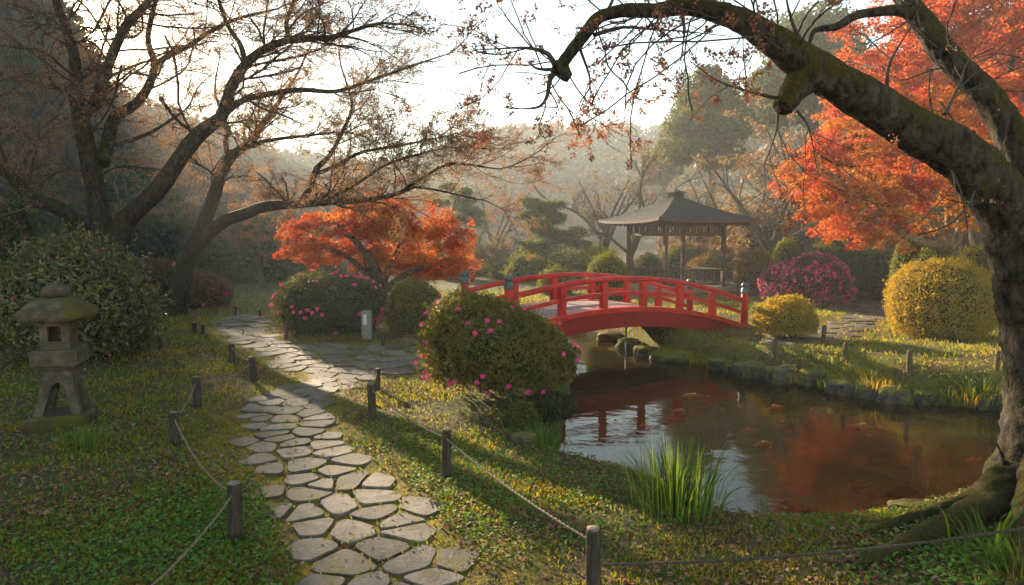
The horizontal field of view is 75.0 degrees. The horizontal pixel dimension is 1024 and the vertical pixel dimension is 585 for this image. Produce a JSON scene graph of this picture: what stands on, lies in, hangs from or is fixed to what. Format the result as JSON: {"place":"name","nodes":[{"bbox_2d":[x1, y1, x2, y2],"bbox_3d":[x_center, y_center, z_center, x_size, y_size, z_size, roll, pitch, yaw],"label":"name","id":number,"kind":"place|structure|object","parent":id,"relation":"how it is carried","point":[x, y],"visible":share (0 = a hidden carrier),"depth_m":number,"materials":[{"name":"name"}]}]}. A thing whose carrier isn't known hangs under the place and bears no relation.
{"place":"outdoors","nodes":[
{"label":"outdoors","id":0,"kind":"place"},
{"bbox_2d":[31,42,127,176],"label":"bare tree","id":1,"kind":"object","parent":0,"point":[67,101],"visible":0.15,"depth_m":52.15,"materials":[{"name":"brown plant"}]},
{"bbox_2d":[209,315,480,584],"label":"path","id":2,"kind":"structure","parent":0,"point":[375,486],"depth_m":5.76,"materials":[{"name":"stone"}]},
{"bbox_2d":[0,126,1011,584],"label":"ground","id":3,"kind":"structure","parent":0,"point":[812,436],"depth_m":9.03,"materials":[{"name":"plant"}]},
{"bbox_2d":[0,185,62,280],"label":"rhododendron bush","id":4,"kind":"object","parent":3,"relation":"on","point":[16,235],"visible":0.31,"depth_m":15.88,"materials":[{"name":"green plant"}]},
{"bbox_2d":[0,143,65,216],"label":"hazy shrub","id":5,"kind":"object","parent":3,"relation":"on","point":[40,193],"visible":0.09,"depth_m":36.14,"materials":[{"name":"plant"}]},
{"bbox_2d":[0,140,80,200],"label":"hazy shrub","id":6,"kind":"object","parent":3,"relation":"on","point":[67,181],"visible":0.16,"depth_m":40.27,"materials":[{"name":"green plant"}]},
{"bbox_2d":[1,39,89,143],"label":"bare tree","id":7,"kind":"object","parent":3,"relation":"on","point":[46,104],"visible":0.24,"depth_m":47.73,"materials":[{"name":"brown plant"}]},
{"bbox_2d":[12,281,98,432],"bbox_3d":[-5.029,0.693,7.428,0.701,1.650,0.658,-1,5,-17],"label":"stone lantern","id":8,"kind":"object","parent":3,"relation":"on","point":[55,360],"visible":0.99,"depth_m":7.28,"materials":[{"name":"stone"}]},
{"bbox_2d":[0,75,112,203],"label":"bare tree","id":9,"kind":"object","parent":3,"relation":"on","point":[56,135],"visible":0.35,"depth_m":27.82,"materials":[{"name":"brown plant"}]},
{"bbox_2d":[24,413,129,458],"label":"grass tuft","id":10,"kind":"object","parent":3,"relation":"on","point":[83,441],"visible":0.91,"depth_m":6.53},
{"bbox_2d":[28,199,128,254],"bbox_3d":[-16.574,-1.817,24.910,3.872,3.304,3.509,0,5,0],"label":"hazy shrub","id":11,"kind":"object","parent":3,"relation":"on","point":[52,222],"visible":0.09,"depth_m":24.06,"materials":[{"name":"green plant"}]},
{"bbox_2d":[0,217,174,363],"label":"rhododendron bush","id":12,"kind":"object","parent":3,"relation":"on","point":[115,291],"visible":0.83,"depth_m":10.73,"materials":[{"name":"green plant"}]},
{"bbox_2d":[42,87,155,165],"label":"bare tree","id":13,"kind":"object","parent":3,"relation":"on","point":[122,149],"visible":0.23,"depth_m":49.22,"materials":[{"name":"brown plant"}]},
{"bbox_2d":[36,138,191,223],"bbox_3d":[-19.327,-4.061,32.468,7.271,6.914,4.803,-2,5,-27],"label":"bare tree","id":14,"kind":"object","parent":3,"relation":"on","point":[81,200],"visible":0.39,"depth_m":32.06,"materials":[{"name":"brown plant"}]},
{"bbox_2d":[79,162,177,213],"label":"evergreen tree","id":15,"kind":"object","parent":3,"relation":"on","point":[110,191],"visible":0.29,"depth_m":38.03,"materials":[{"name":"green plant"}]},
{"bbox_2d":[111,206,179,261],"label":"hazy shrub","id":16,"kind":"object","parent":3,"relation":"on","point":[148,234],"visible":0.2,"depth_m":27.20,"materials":[{"name":"green plant"}]},
{"bbox_2d":[103,161,202,233],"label":"bare tree","id":17,"kind":"object","parent":3,"relation":"on","point":[160,212],"visible":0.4,"depth_m":28.86,"materials":[{"name":"brown plant"}]},
{"bbox_2d":[126,254,198,302],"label":"azalea bush","id":18,"kind":"object","parent":3,"relation":"on","point":[161,269],"visible":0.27,"depth_m":19.11,"materials":[{"name":"green plant"}]},
{"bbox_2d":[105,154,227,221],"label":"bare tree","id":19,"kind":"object","parent":3,"relation":"on","point":[186,193],"visible":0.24,"depth_m":36.32,"materials":[{"name":"brown plant"}]},
{"bbox_2d":[168,411,180,445],"bbox_3d":[-3.358,1.425,6.648,0.100,0.487,0.098,1,4,42],"label":"fence stake","id":20,"kind":"object","parent":3,"relation":"on","point":[174,435],"visible":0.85,"depth_m":6.60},
{"bbox_2d":[188,270,235,308],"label":"azalea bush","id":21,"kind":"object","parent":3,"relation":"on","point":[208,290],"visible":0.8,"depth_m":18.64,"materials":[{"name":"red plant"}]},
{"bbox_2d":[146,196,307,282],"bbox_3d":[-12.124,-2.209,28.859,5.451,3.701,6.320,3,6,29],"label":"hazy shrub","id":22,"kind":"object","parent":3,"relation":"on","point":[222,251],"visible":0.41,"depth_m":27.47,"materials":[{"name":"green plant"}]},
{"bbox_2d":[197,260,257,282],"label":"hazy shrub","id":23,"kind":"object","parent":3,"relation":"on","point":[232,275],"visible":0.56,"depth_m":26.98,"materials":[{"name":"green plant"}]},
{"bbox_2d":[179,155,287,230],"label":"bare tree","id":24,"kind":"object","parent":3,"relation":"on","point":[225,187],"visible":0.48,"depth_m":28.50,"materials":[{"name":"brown plant"}]},
{"bbox_2d":[227,480,242,541],"bbox_3d":[-1.924,1.589,4.635,0.104,0.557,0.103,-2,4,-29],"label":"fence stake","id":25,"kind":"object","parent":3,"relation":"on","point":[234,515],"visible":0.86,"depth_m":4.59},
{"bbox_2d":[151,496,232,584],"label":"rope","id":26,"kind":"object","parent":25,"relation":"attached to","point":[188,549],"visible":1,"depth_m":3.91,"materials":[{"name":"fabric"}]},
{"bbox_2d":[0,0,508,256],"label":"cherry tree","id":27,"kind":"object","parent":3,"relation":"on","point":[123,223],"visible":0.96,"depth_m":12.77,"materials":[{"name":"brown plant"}]},
{"bbox_2d":[213,190,302,287],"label":"bare tree","id":28,"kind":"object","parent":3,"relation":"on","point":[259,265],"visible":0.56,"depth_m":24.96,"materials":[{"name":"brown plant"}]},
{"bbox_2d":[265,267,390,335],"bbox_3d":[-3.952,0.177,14.593,2.647,1.519,2.451,0,5,0],"label":"azalea bush","id":29,"kind":"object","parent":3,"relation":"on","point":[324,302],"visible":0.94,"depth_m":13.88,"materials":[{"name":"green plant"}]},
{"bbox_2d":[361,310,372,339],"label":"marker stone","id":30,"kind":"object","parent":3,"relation":"on","point":[367,324],"visible":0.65,"depth_m":13.16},
{"bbox_2d":[367,382,376,420],"bbox_3d":[-1.582,1.308,7.542,0.097,0.583,0.100,4,7,43],"label":"fence stake","id":31,"kind":"object","parent":3,"relation":"on","point":[372,412],"visible":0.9,"depth_m":7.50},
{"bbox_2d":[152,19,592,316],"bbox_3d":[-3.783,-3.079,14.634,10.978,8.158,4.853,4,6,40],"label":"cherry tree","id":32,"kind":"object","parent":3,"relation":"on","point":[206,229],"visible":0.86,"depth_m":14.40,"materials":[{"name":"brown plant"}]},
{"bbox_2d":[272,191,483,304],"bbox_3d":[-3.606,-1.091,18.053,5.763,3.377,3.635,0,5,0],"label":"maple tree","id":33,"kind":"object","parent":3,"relation":"on","point":[429,265],"visible":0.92,"depth_m":17.63,"materials":[{"name":"orange plant"}]},
{"bbox_2d":[382,273,444,334],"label":"azalea bush","id":34,"kind":"object","parent":3,"relation":"on","point":[406,309],"visible":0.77,"depth_m":13.07,"materials":[{"name":"green plant"}]},
{"bbox_2d":[441,428,451,476],"bbox_3d":[-0.573,1.470,5.816,0.085,0.582,0.084,5,6,26],"label":"fence stake","id":35,"kind":"object","parent":3,"relation":"on","point":[446,458],"visible":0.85,"depth_m":5.78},
{"bbox_2d":[426,182,487,251],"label":"pine tree","id":36,"kind":"object","parent":3,"relation":"on","point":[464,208],"visible":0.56,"depth_m":37.51,"materials":[{"name":"green plant"}]},
{"bbox_2d":[448,172,543,244],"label":"bare tree","id":37,"kind":"object","parent":3,"relation":"on","point":[488,216],"visible":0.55,"depth_m":44.65,"materials":[{"name":"brown plant"}]},
{"bbox_2d":[465,223,526,263],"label":"bare tree","id":38,"kind":"object","parent":3,"relation":"on","point":[495,249],"visible":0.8,"depth_m":33.80,"materials":[{"name":"brown plant"}]},
{"bbox_2d":[414,280,582,396],"bbox_3d":[-0.163,0.625,8.934,2.254,1.580,2.078,0,5,0],"label":"azalea bush","id":39,"kind":"object","parent":3,"relation":"on","point":[489,341],"visible":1,"depth_m":8.38,"materials":[{"name":"green plant"}]},
{"bbox_2d":[485,258,512,279],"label":"hazy shrub","id":40,"kind":"object","parent":3,"relation":"on","point":[494,273],"visible":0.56,"depth_m":31.76,"materials":[{"name":"green plant"}]},
{"bbox_2d":[0,335,1008,584],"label":"clover","id":41,"kind":"object","parent":3,"relation":"on","point":[138,523],"visible":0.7,"depth_m":4.78,"materials":[{"name":"green plant"}]},
{"bbox_2d":[0,308,1008,584],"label":"fallen leaves","id":42,"kind":"object","parent":3,"relation":"on","point":[646,570],"visible":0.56,"depth_m":5.22,"materials":[{"name":"plant"}]},
{"bbox_2d":[0,0,1021,216],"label":"wood","id":43,"kind":"object","parent":3,"relation":"on","point":[615,170],"visible":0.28,"depth_m":105.61,"materials":[{"name":"brown plant"}]},
{"bbox_2d":[502,393,540,430],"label":"shrub","id":44,"kind":"object","parent":3,"relation":"on","point":[522,411],"visible":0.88,"depth_m":7.70,"materials":[{"name":"green plant"}]},
{"bbox_2d":[508,431,538,445],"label":"rock","id":45,"kind":"object","parent":3,"relation":"on","point":[520,436],"visible":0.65,"depth_m":7.08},
{"bbox_2d":[498,248,551,281],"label":"hazy shrub","id":46,"kind":"object","parent":3,"relation":"on","point":[520,265],"visible":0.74,"depth_m":29.75,"materials":[{"name":"green plant"}]},
{"bbox_2d":[495,417,578,451],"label":"grass tuft","id":47,"kind":"object","parent":3,"relation":"on","point":[541,440],"visible":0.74,"depth_m":7.20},
{"bbox_2d":[513,195,568,265],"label":"pine tree","id":48,"kind":"object","parent":3,"relation":"on","point":[546,210],"visible":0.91,"depth_m":34.34,"materials":[{"name":"green plant"}]},
{"bbox_2d":[526,387,579,423],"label":"shrub","id":49,"kind":"object","parent":3,"relation":"on","point":[556,406],"visible":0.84,"depth_m":8.45,"materials":[{"name":"green plant"}]},
{"bbox_2d":[536,263,575,294],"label":"round shrub","id":50,"kind":"object","parent":3,"relation":"on","point":[543,282],"visible":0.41,"depth_m":24.15,"materials":[{"name":"green plant"}]},
{"bbox_2d":[550,225,598,258],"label":"pine tree","id":51,"kind":"object","parent":3,"relation":"on","point":[572,232],"visible":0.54,"depth_m":40.08,"materials":[{"name":"green plant"}]},
{"bbox_2d":[551,243,620,279],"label":"hazy shrub","id":52,"kind":"object","parent":3,"relation":"on","point":[579,260],"visible":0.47,"depth_m":30.17,"materials":[{"name":"green plant"}]},
{"bbox_2d":[514,146,670,253],"bbox_3d":[4.851,-4.585,37.774,8.624,7.828,8.817,-4,6,-36],"label":"bare tree","id":53,"kind":"object","parent":3,"relation":"on","point":[607,240],"visible":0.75,"depth_m":37.58,"materials":[{"name":"brown plant"}]},
{"bbox_2d":[586,525,600,584],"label":"fence stake","id":54,"kind":"object","parent":3,"relation":"on","point":[593,554],"visible":1,"depth_m":3.65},
{"bbox_2d":[447,439,585,538],"bbox_3d":[-0.063,1.328,4.738,0.018,0.092,2.368,-2,5,-26],"label":"rope","id":55,"kind":"object","parent":54,"relation":"attached to","point":[532,504],"visible":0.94,"depth_m":4.48,"materials":[{"name":"fabric"}]},
{"bbox_2d":[601,527,1023,566],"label":"rope","id":56,"kind":"object","parent":54,"relation":"attached to","point":[805,554],"visible":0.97,"depth_m":3.89,"materials":[{"name":"fabric"}]},
{"bbox_2d":[460,271,753,373],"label":"arched bridge","id":57,"kind":"structure","parent":3,"relation":"on","point":[588,312],"depth_m":14.44,"materials":[{"name":"red paint"}]},
{"bbox_2d":[584,248,631,301],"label":"round shrub","id":58,"kind":"object","parent":3,"relation":"on","point":[608,263],"visible":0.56,"depth_m":20.08,"materials":[{"name":"green plant"}]},
{"bbox_2d":[596,331,621,348],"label":"rock","id":59,"kind":"object","parent":3,"relation":"on","point":[608,339],"visible":0.88,"depth_m":16.65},
{"bbox_2d":[615,338,641,356],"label":"rock","id":60,"kind":"object","parent":3,"relation":"on","point":[620,346],"visible":0.8,"depth_m":15.43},
{"bbox_2d":[572,130,709,282],"bbox_3d":[5.897,-3.748,30.936,5.369,7.264,5.251,-2,5,-23],"label":"bare tree","id":61,"kind":"object","parent":3,"relation":"on","point":[635,240],"visible":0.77,"depth_m":30.75,"materials":[{"name":"brown plant"}]},
{"bbox_2d":[633,345,657,364],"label":"rock","id":62,"kind":"object","parent":3,"relation":"on","point":[641,357],"visible":0.73,"depth_m":14.47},
{"bbox_2d":[634,250,668,277],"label":"round shrub","id":63,"kind":"object","parent":3,"relation":"on","point":[649,260],"visible":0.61,"depth_m":33.05,"materials":[{"name":"green plant"}]},
{"bbox_2d":[637,124,683,253],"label":"evergreen tree","id":64,"kind":"object","parent":3,"relation":"on","point":[662,174],"visible":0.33,"depth_m":64.40,"materials":[{"name":"green plant"}]},
{"bbox_2d":[649,347,693,368],"bbox_3d":[3.378,1.411,14.179,1.008,0.429,0.836,0,5,0],"label":"rock","id":65,"kind":"object","parent":3,"relation":"on","point":[663,358],"visible":0.84,"depth_m":13.89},
{"bbox_2d":[597,425,751,525],"bbox_3d":[1.296,1.413,5.315,1.255,0.695,1.321,0,5,0],"label":"sedge clump","id":66,"kind":"object","parent":3,"relation":"on","point":[674,490],"visible":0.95,"depth_m":5.25,"materials":[{"name":"plant"}]},
{"bbox_2d":[657,244,693,276],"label":"round shrub","id":67,"kind":"object","parent":3,"relation":"on","point":[674,259],"visible":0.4,"depth_m":35.93,"materials":[{"name":"green plant"}]},
{"bbox_2d":[598,190,759,293],"bbox_3d":[6.761,-2.165,27.692,4.675,4.187,4.675,-2,5,-21],"label":"gazebo","id":68,"kind":"object","parent":3,"relation":"on","point":[678,210],"visible":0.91,"depth_m":26.66,"materials":[{"name":"wood"}]},
{"bbox_2d":[658,236,720,276],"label":"hazy shrub","id":69,"kind":"object","parent":3,"relation":"on","point":[694,248],"visible":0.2,"depth_m":36.35,"materials":[{"name":"brown plant"}]},
{"bbox_2d":[650,60,759,205],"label":"evergreen tree","id":70,"kind":"object","parent":3,"relation":"on","point":[714,133],"visible":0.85,"depth_m":45.62,"materials":[{"name":"green plant"}]},
{"bbox_2d":[387,0,1023,584],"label":"old cherry tree","id":71,"kind":"object","parent":3,"relation":"on","point":[981,174],"visible":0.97,"depth_m":5.05,"materials":[{"name":"brown plant"}]},
{"bbox_2d":[685,251,728,278],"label":"round shrub","id":72,"kind":"object","parent":3,"relation":"on","point":[709,261],"visible":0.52,"depth_m":34.10,"materials":[{"name":"orange plant"}]},
{"bbox_2d":[674,150,798,276],"bbox_3d":[12.086,-4.098,36.182,8.009,7.030,5.290,3,6,32],"label":"bare tree","id":73,"kind":"object","parent":3,"relation":"on","point":[709,192],"visible":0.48,"depth_m":36.07,"materials":[{"name":"brown plant"}]},
{"bbox_2d":[732,360,766,385],"bbox_3d":[4.485,1.521,12.470,0.711,0.500,0.543,0,5,0],"label":"rock","id":74,"kind":"object","parent":3,"relation":"on","point":[747,380],"visible":0.73,"depth_m":12.25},
{"bbox_2d":[730,243,777,294],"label":"round shrub","id":75,"kind":"object","parent":3,"relation":"on","point":[751,264],"visible":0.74,"depth_m":25.06,"materials":[{"name":"green plant"}]},
{"bbox_2d":[707,153,825,212],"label":"bare tree","id":76,"kind":"object","parent":3,"relation":"on","point":[741,165],"visible":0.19,"depth_m":37.95,"materials":[{"name":"brown plant"}]},
{"bbox_2d":[706,196,831,277],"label":"bare tree","id":77,"kind":"object","parent":3,"relation":"on","point":[742,239],"visible":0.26,"depth_m":33.66,"materials":[{"name":"brown plant"}]},
{"bbox_2d":[761,364,797,393],"bbox_3d":[4.860,1.551,12.007,0.705,0.529,0.562,0,5,0],"label":"rock","id":78,"kind":"object","parent":3,"relation":"on","point":[772,379],"visible":0.8,"depth_m":11.81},
{"bbox_2d":[747,291,821,338],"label":"round shrub","id":79,"kind":"object","parent":3,"relation":"on","point":[782,315],"visible":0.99,"depth_m":14.00,"materials":[{"name":"yellow plant"}]},
{"bbox_2d":[690,129,880,256],"bbox_3d":[12.464,-3.713,30.420,8.338,7.318,5.507,-1,5,-10],"label":"bare tree","id":80,"kind":"object","parent":3,"relation":"on","point":[755,227],"visible":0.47,"depth_m":30.55,"materials":[{"name":"brown plant"}]},
{"bbox_2d":[771,236,800,265],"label":"round shrub","id":81,"kind":"object","parent":3,"relation":"on","point":[782,250],"visible":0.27,"depth_m":26.57,"materials":[{"name":"green plant"}]},
{"bbox_2d":[779,498,818,512],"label":"rock","id":82,"kind":"object","parent":3,"relation":"on","point":[805,505],"visible":0.77,"depth_m":7.54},
{"bbox_2d":[755,249,857,306],"bbox_3d":[9.681,-0.488,21.909,3.167,1.964,2.913,-2,5,-23],"label":"azalea bush","id":83,"kind":"object","parent":3,"relation":"on","point":[823,279],"visible":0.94,"depth_m":21.06,"materials":[{"name":"pink plant"}]},
{"bbox_2d":[718,80,900,241],"bbox_3d":[14.883,-5.641,34.098,8.130,10.690,9.217,1,5,7],"label":"bare tree","id":84,"kind":"object","parent":3,"relation":"on","point":[777,151],"visible":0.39,"depth_m":33.99,"materials":[{"name":"brown plant"}]},
{"bbox_2d":[796,368,824,393],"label":"rock","id":85,"kind":"object","parent":3,"relation":"on","point":[805,387],"visible":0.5,"depth_m":11.57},
{"bbox_2d":[739,0,906,194],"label":"evergreen tree","id":86,"kind":"object","parent":3,"relation":"on","point":[770,83],"visible":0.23,"depth_m":48.66,"materials":[{"name":"green plant"}]},
{"bbox_2d":[801,237,844,260],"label":"hedge shrub","id":87,"kind":"object","parent":3,"relation":"on","point":[823,248],"visible":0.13,"depth_m":25.86,"materials":[{"name":"green plant"}]},
{"bbox_2d":[824,379,861,404],"bbox_3d":[5.567,1.675,11.115,0.734,0.435,0.575,0,5,0],"label":"rock","id":88,"kind":"object","parent":3,"relation":"on","point":[846,392],"visible":0.71,"depth_m":10.95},
{"bbox_2d":[833,242,894,299],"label":"hedge shrub","id":89,"kind":"object","parent":3,"relation":"on","point":[871,276],"visible":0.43,"depth_m":22.51,"materials":[{"name":"green plant"}]},
{"bbox_2d":[854,382,881,409],"bbox_3d":[5.795,1.689,10.806,0.552,0.461,0.461,0,5,0],"label":"rock","id":90,"kind":"object","parent":3,"relation":"on","point":[865,397],"visible":0.69,"depth_m":10.69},
{"bbox_2d":[829,211,935,257],"bbox_3d":[18.524,-2.400,33.466,6.633,3.874,6.314,-1,5,-9],"label":"hazy shrub","id":91,"kind":"object","parent":3,"relation":"on","point":[841,244],"visible":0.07,"depth_m":32.42,"materials":[{"name":"green plant"}]},
{"bbox_2d":[851,478,918,497],"bbox_3d":[4.490,2.393,8.038,0.775,0.212,0.470,0,5,0],"label":"rock","id":92,"kind":"object","parent":3,"relation":"on","point":[879,488],"visible":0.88,"depth_m":7.94,"materials":[{"name":"stone"}]},
{"bbox_2d":[874,385,914,414],"bbox_3d":[5.989,1.720,10.535,0.574,0.496,0.431,0,5,0],"label":"rock","id":93,"kind":"object","parent":3,"relation":"on","point":[886,401],"visible":0.97,"depth_m":10.37,"materials":[{"name":"stone"}]},
{"bbox_2d":[766,81,1023,256],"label":"maple tree","id":94,"kind":"object","parent":3,"relation":"on","point":[886,218],"visible":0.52,"depth_m":16.88,"materials":[{"name":"orange plant"}]},
{"bbox_2d":[884,234,925,311],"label":"round shrub","id":95,"kind":"object","parent":3,"relation":"on","point":[898,258],"visible":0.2,"depth_m":18.17,"materials":[{"name":"green plant"}]},
{"bbox_2d":[887,499,930,508],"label":"rock","id":96,"kind":"object","parent":3,"relation":"on","point":[899,503],"visible":0.46,"depth_m":5.51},
{"bbox_2d":[814,0,1023,252],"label":"maple tree","id":97,"kind":"object","parent":3,"relation":"on","point":[916,59],"visible":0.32,"depth_m":21.93,"materials":[{"name":"red plant"}]},
{"bbox_2d":[913,389,946,413],"bbox_3d":[6.537,1.730,10.473,0.486,0.440,0.361,0,5,0],"label":"rock","id":98,"kind":"object","parent":3,"relation":"on","point":[922,406],"visible":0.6,"depth_m":10.32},
{"bbox_2d":[910,239,964,264],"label":"round shrub","id":99,"kind":"object","parent":3,"relation":"on","point":[927,253],"visible":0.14,"depth_m":17.35,"materials":[{"name":"green plant"}]},
{"bbox_2d":[881,255,998,339],"bbox_3d":[9.467,0.085,14.732,2.390,1.915,2.456,0,5,0],"label":"round shrub","id":100,"kind":"object","parent":3,"relation":"on","point":[963,309],"visible":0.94,"depth_m":14.07,"materials":[{"name":"yellow plant"}]},
{"bbox_2d":[935,442,985,481],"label":"grass tuft","id":101,"kind":"object","parent":3,"relation":"on","point":[958,469],"visible":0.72,"depth_m":8.53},
{"bbox_2d":[931,380,1001,406],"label":"bank plant","id":102,"kind":"object","parent":3,"relation":"on","point":[976,401],"visible":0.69,"depth_m":9.98,"materials":[{"name":"green plant"}]},
{"bbox_2d":[942,368,1001,399],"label":"bank plant","id":103,"kind":"object","parent":3,"relation":"on","point":[980,389],"visible":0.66,"depth_m":10.08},
{"bbox_2d":[922,515,1023,583],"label":"grass tuft","id":104,"kind":"object","parent":3,"relation":"on","point":[1007,548],"visible":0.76,"depth_m":4.23,"materials":[{"name":"plant"}]},
{"bbox_2d":[958,239,991,317],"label":"round shrub","id":105,"kind":"object","parent":3,"relation":"on","point":[978,256],"visible":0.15,"depth_m":17.59,"materials":[{"name":"green plant"}]},
{"bbox_2d":[931,499,1023,558],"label":"grass tuft","id":106,"kind":"object","parent":3,"relation":"on","point":[1004,522],"visible":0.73,"depth_m":4.59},
{"bbox_2d":[940,0,1023,118],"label":"maple tree","id":107,"kind":"object","parent":3,"relation":"on","point":[1022,97],"visible":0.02,"depth_m":41.30,"materials":[{"name":"red plant"}]},
{"bbox_2d":[969,396,997,413],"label":"rock","id":108,"kind":"object","parent":3,"relation":"on","point":[982,407],"visible":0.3,"depth_m":10.01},
{"bbox_2d":[64,0,1009,159],"label":"sky","id":109,"kind":"structure","parent":0,"point":[542,32],"materials":[{"name":"white"}]},
{"bbox_2d":[742,297,889,345],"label":"path","id":110,"kind":"structure","parent":0,"point":[860,303],"depth_m":16.59,"materials":[{"name":"stone"}]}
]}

